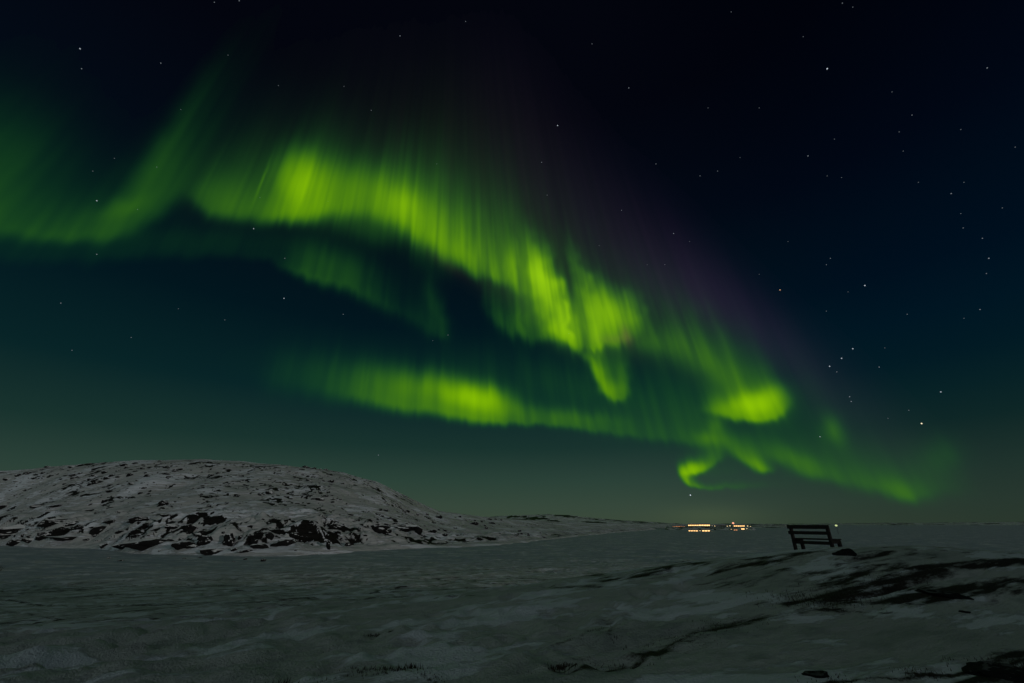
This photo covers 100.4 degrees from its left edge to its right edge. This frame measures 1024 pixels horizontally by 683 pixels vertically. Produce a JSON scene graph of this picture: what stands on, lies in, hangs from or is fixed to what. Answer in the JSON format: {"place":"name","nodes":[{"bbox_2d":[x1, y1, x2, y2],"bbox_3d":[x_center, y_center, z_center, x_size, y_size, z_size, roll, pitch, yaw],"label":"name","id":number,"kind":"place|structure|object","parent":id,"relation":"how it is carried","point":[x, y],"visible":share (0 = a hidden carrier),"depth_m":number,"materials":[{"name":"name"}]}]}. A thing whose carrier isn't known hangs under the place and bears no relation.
{"place":"outdoors","nodes":[
{"label":"outdoors","id":0,"kind":"place"},
{"bbox_2d":[0,459,685,556],"bbox_3d":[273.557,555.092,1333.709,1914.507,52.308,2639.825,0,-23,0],"label":"hill","id":1,"kind":"structure","parent":0,"point":[216,508],"depth_m":205.85,"materials":[{"name":"white snow"}]},
{"bbox_2d":[0,533,14,538],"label":"rock","id":2,"kind":"object","parent":1,"relation":"on","point":[3,536],"visible":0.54,"depth_m":180.95,"materials":[{"name":"black stone"}]},
{"bbox_2d":[0,524,24,533],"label":"rock","id":3,"kind":"object","parent":1,"relation":"on","point":[12,529],"visible":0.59,"depth_m":183.16,"materials":[{"name":"grey stone"}]},
{"bbox_2d":[6,539,21,545],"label":"rock","id":4,"kind":"object","parent":1,"relation":"on","point":[13,542],"visible":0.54,"depth_m":170.43,"materials":[{"name":"black stone"}]},
{"bbox_2d":[21,538,34,542],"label":"rock","id":5,"kind":"object","parent":1,"relation":"on","point":[27,540],"visible":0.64,"depth_m":167.16,"materials":[{"name":"grey stone"}]},
{"bbox_2d":[29,504,45,507],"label":"rock","id":6,"kind":"object","parent":1,"relation":"on","point":[35,506],"visible":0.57,"depth_m":213.65,"materials":[{"name":"grey stone"}]},
{"bbox_2d":[35,531,51,540],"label":"rock","id":7,"kind":"object","parent":1,"relation":"on","point":[39,536],"visible":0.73,"depth_m":165.28,"materials":[{"name":"grey stone"}]},
{"bbox_2d":[37,519,66,526],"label":"rock","id":8,"kind":"object","parent":1,"relation":"on","point":[47,523],"visible":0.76,"depth_m":173.52,"materials":[{"name":"black stone"}]},
{"bbox_2d":[43,536,75,540],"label":"rock","id":9,"kind":"object","parent":1,"relation":"on","point":[58,538],"visible":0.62,"depth_m":159.87,"materials":[{"name":"black stone"}]},
{"bbox_2d":[64,521,80,526],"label":"rock","id":10,"kind":"object","parent":1,"relation":"on","point":[71,523],"visible":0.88,"depth_m":174.97,"materials":[{"name":"grey stone"}]},
{"bbox_2d":[89,525,106,534],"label":"rock","id":11,"kind":"object","parent":1,"relation":"on","point":[96,530],"visible":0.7,"depth_m":165.28,"materials":[{"name":"black stone"}]},
{"bbox_2d":[98,543,108,548],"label":"rock","id":12,"kind":"object","parent":1,"relation":"on","point":[103,545],"visible":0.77,"depth_m":145.80,"materials":[{"name":"black stone"}]},
{"bbox_2d":[102,520,115,523],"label":"rock","id":13,"kind":"object","parent":1,"relation":"on","point":[109,521],"visible":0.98,"depth_m":168.14,"materials":[{"name":"black stone"}]},
{"bbox_2d":[112,543,124,548],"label":"rock","id":14,"kind":"object","parent":1,"relation":"on","point":[117,546],"visible":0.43,"depth_m":135.08,"materials":[{"name":"black stone"}]},
{"bbox_2d":[126,516,148,523],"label":"rock","id":15,"kind":"object","parent":1,"relation":"on","point":[134,520],"visible":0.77,"depth_m":160.07,"materials":[{"name":"black stone"}]},
{"bbox_2d":[121,538,178,550],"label":"rock","id":16,"kind":"object","parent":1,"relation":"on","point":[142,545],"visible":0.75,"depth_m":128.75,"materials":[{"name":"black stone"}]},
{"bbox_2d":[157,500,167,506],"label":"rock","id":17,"kind":"object","parent":1,"relation":"on","point":[162,502],"visible":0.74,"depth_m":184.17,"materials":[{"name":"black stone"}]},
{"bbox_2d":[164,524,178,528],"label":"rock","id":18,"kind":"object","parent":1,"relation":"on","point":[171,526],"visible":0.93,"depth_m":143.29,"materials":[{"name":"grey stone"}]},
{"bbox_2d":[171,541,195,549],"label":"rock","id":19,"kind":"object","parent":1,"relation":"on","point":[180,545],"visible":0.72,"depth_m":123.13,"materials":[{"name":"black stone"}]},
{"bbox_2d":[183,524,196,533],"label":"rock","id":20,"kind":"object","parent":1,"relation":"on","point":[189,528],"visible":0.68,"depth_m":139.54,"materials":[{"name":"black stone"}]},
{"bbox_2d":[186,544,197,548],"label":"rock","id":21,"kind":"object","parent":1,"relation":"on","point":[191,546],"visible":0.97,"depth_m":123.70,"materials":[{"name":"grey stone"}]},
{"bbox_2d":[196,535,213,545],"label":"rock","id":22,"kind":"object","parent":1,"relation":"on","point":[204,540],"visible":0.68,"depth_m":125.95,"materials":[{"name":"black stone"}]},
{"bbox_2d":[200,548,222,554],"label":"rock","id":23,"kind":"object","parent":1,"relation":"on","point":[210,551],"visible":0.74,"depth_m":118.61,"materials":[{"name":"grey stone"}]},
{"bbox_2d":[222,533,234,546],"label":"rock","id":24,"kind":"object","parent":1,"relation":"on","point":[229,540],"visible":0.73,"depth_m":124.16,"materials":[{"name":"black stone"}]},
{"bbox_2d":[237,550,252,552],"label":"rock","id":25,"kind":"object","parent":1,"relation":"on","point":[243,551],"visible":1,"depth_m":117.69,"materials":[{"name":"grey stone"}]},
{"bbox_2d":[250,538,257,544],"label":"rock","id":26,"kind":"object","parent":1,"relation":"on","point":[253,541],"visible":0.66,"depth_m":124.03,"materials":[{"name":"black stone"}]},
{"bbox_2d":[250,543,268,548],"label":"rock","id":27,"kind":"object","parent":1,"relation":"on","point":[259,546],"visible":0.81,"depth_m":120.92,"materials":[{"name":"black stone"}]},
{"bbox_2d":[265,531,273,539],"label":"rock","id":28,"kind":"object","parent":1,"relation":"on","point":[269,535],"visible":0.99,"depth_m":127.23,"materials":[{"name":"black stone"}]},
{"bbox_2d":[270,539,295,546],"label":"rock","id":29,"kind":"object","parent":1,"relation":"on","point":[284,543],"visible":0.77,"depth_m":124.64,"materials":[{"name":"black stone"}]},
{"bbox_2d":[290,532,298,538],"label":"rock","id":30,"kind":"object","parent":1,"relation":"on","point":[294,535],"visible":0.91,"depth_m":131.16,"materials":[{"name":"black stone"}]},
{"bbox_2d":[326,540,330,549],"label":"rock","id":31,"kind":"object","parent":1,"relation":"on","point":[328,546],"visible":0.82,"depth_m":128.66,"materials":[{"name":"black stone"}]},
{"bbox_2d":[327,524,341,529],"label":"rock","id":32,"kind":"object","parent":1,"relation":"on","point":[335,526],"visible":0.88,"depth_m":150.73,"materials":[{"name":"black stone"}]},
{"bbox_2d":[371,524,388,534],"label":"rock","id":33,"kind":"object","parent":1,"relation":"on","point":[379,528],"visible":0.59,"depth_m":162.83,"materials":[{"name":"black stone"}]},
{"bbox_2d":[393,524,416,531],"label":"rock","id":34,"kind":"object","parent":1,"relation":"on","point":[406,527],"visible":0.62,"depth_m":183.97,"materials":[{"name":"grey stone"}]},
{"bbox_2d":[415,526,422,534],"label":"rock","id":35,"kind":"object","parent":1,"relation":"on","point":[418,530],"visible":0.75,"depth_m":183.59,"materials":[{"name":"black stone"}]},
{"bbox_2d":[0,525,1023,682],"bbox_3d":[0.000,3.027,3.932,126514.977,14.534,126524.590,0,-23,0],"label":"ground","id":36,"kind":"structure","parent":0,"point":[510,613],"depth_m":8.55,"materials":[{"name":"white snow"}]},
{"bbox_2d":[688,523,697,525],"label":"building","id":37,"kind":"structure","parent":36,"relation":"on","point":[692,524],"depth_m":771.42,"materials":[{"name":"yellow metal"}]},
{"bbox_2d":[688,528,697,530],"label":"building","id":38,"kind":"structure","parent":36,"relation":"on","point":[692,529],"depth_m":546.68,"materials":[{"name":"yellow metal"}]},
{"bbox_2d":[698,523,709,525],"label":"building","id":39,"kind":"structure","parent":36,"relation":"on","point":[703,524],"depth_m":769.13,"materials":[{"name":"yellow metal"}]},
{"bbox_2d":[665,526,755,529],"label":"settlement lights","id":40,"kind":"object","parent":36,"relation":"on","point":[711,528],"visible":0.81,"depth_m":695.16},
{"bbox_2d":[801,670,828,677],"bbox_3d":[3.423,3.802,4.862,0.334,0.073,0.125,-19,-28,18],"label":"boulder","id":41,"kind":"object","parent":36,"relation":"on","point":[819,674],"visible":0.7,"depth_m":4.84,"materials":[{"name":"black stone"}]},
{"bbox_2d":[787,525,842,549],"bbox_3d":[10.366,6.752,14.600,0.525,0.872,1.480,9,-25,-20],"label":"park bench","id":42,"kind":"object","parent":36,"relation":"on","point":[802,542],"visible":0.81,"depth_m":14.50,"materials":[{"name":"brown wood"}]},
{"bbox_2d":[832,548,856,555],"bbox_3d":[8.880,5.699,11.397,0.553,0.313,0.280,-15,-28,26],"label":"boulder","id":43,"kind":"object","parent":36,"relation":"on","point":[846,552],"visible":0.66,"depth_m":11.33,"materials":[{"name":"black stone"}]},
{"bbox_2d":[914,589,973,599],"bbox_3d":[8.615,5.045,8.418,1.001,0.225,0.587,-9,-24,36],"label":"boulder","id":44,"kind":"object","parent":36,"relation":"on","point":[946,594],"visible":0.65,"depth_m":8.32,"materials":[{"name":"black stone"}]},
{"bbox_2d":[961,661,1023,682],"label":"boulder","id":45,"kind":"object","parent":36,"relation":"on","point":[1005,671],"visible":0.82,"depth_m":4.88,"materials":[{"name":"black stone"}]},
{"bbox_2d":[0,0,1023,523],"label":"sky","id":46,"kind":"structure","parent":0,"point":[723,128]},
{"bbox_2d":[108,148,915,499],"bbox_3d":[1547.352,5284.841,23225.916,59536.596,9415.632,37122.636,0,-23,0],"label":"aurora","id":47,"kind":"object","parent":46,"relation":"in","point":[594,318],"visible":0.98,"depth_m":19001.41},
{"bbox_2d":[494,514,679,523],"bbox_3d":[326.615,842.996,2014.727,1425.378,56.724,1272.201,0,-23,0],"label":"hills","id":48,"kind":"structure","parent":0,"point":[559,518],"depth_m":1873.27,"materials":[{"name":"grey snow"}]},
{"bbox_2d":[265,569,1023,682],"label":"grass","id":49,"kind":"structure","parent":0,"point":[560,667],"depth_m":5.25,"materials":[{"name":"black plant"}]},
{"bbox_2d":[632,523,786,527],"bbox_3d":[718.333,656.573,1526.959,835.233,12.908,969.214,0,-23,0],"label":"hills","id":50,"kind":"structure","parent":0,"point":[766,525],"depth_m":1302.83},
{"bbox_2d":[786,522,1023,524],"bbox_3d":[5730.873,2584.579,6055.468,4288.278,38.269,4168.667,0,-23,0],"label":"hills","id":51,"kind":"structure","parent":0,"point":[982,523],"depth_m":5545.10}
]}

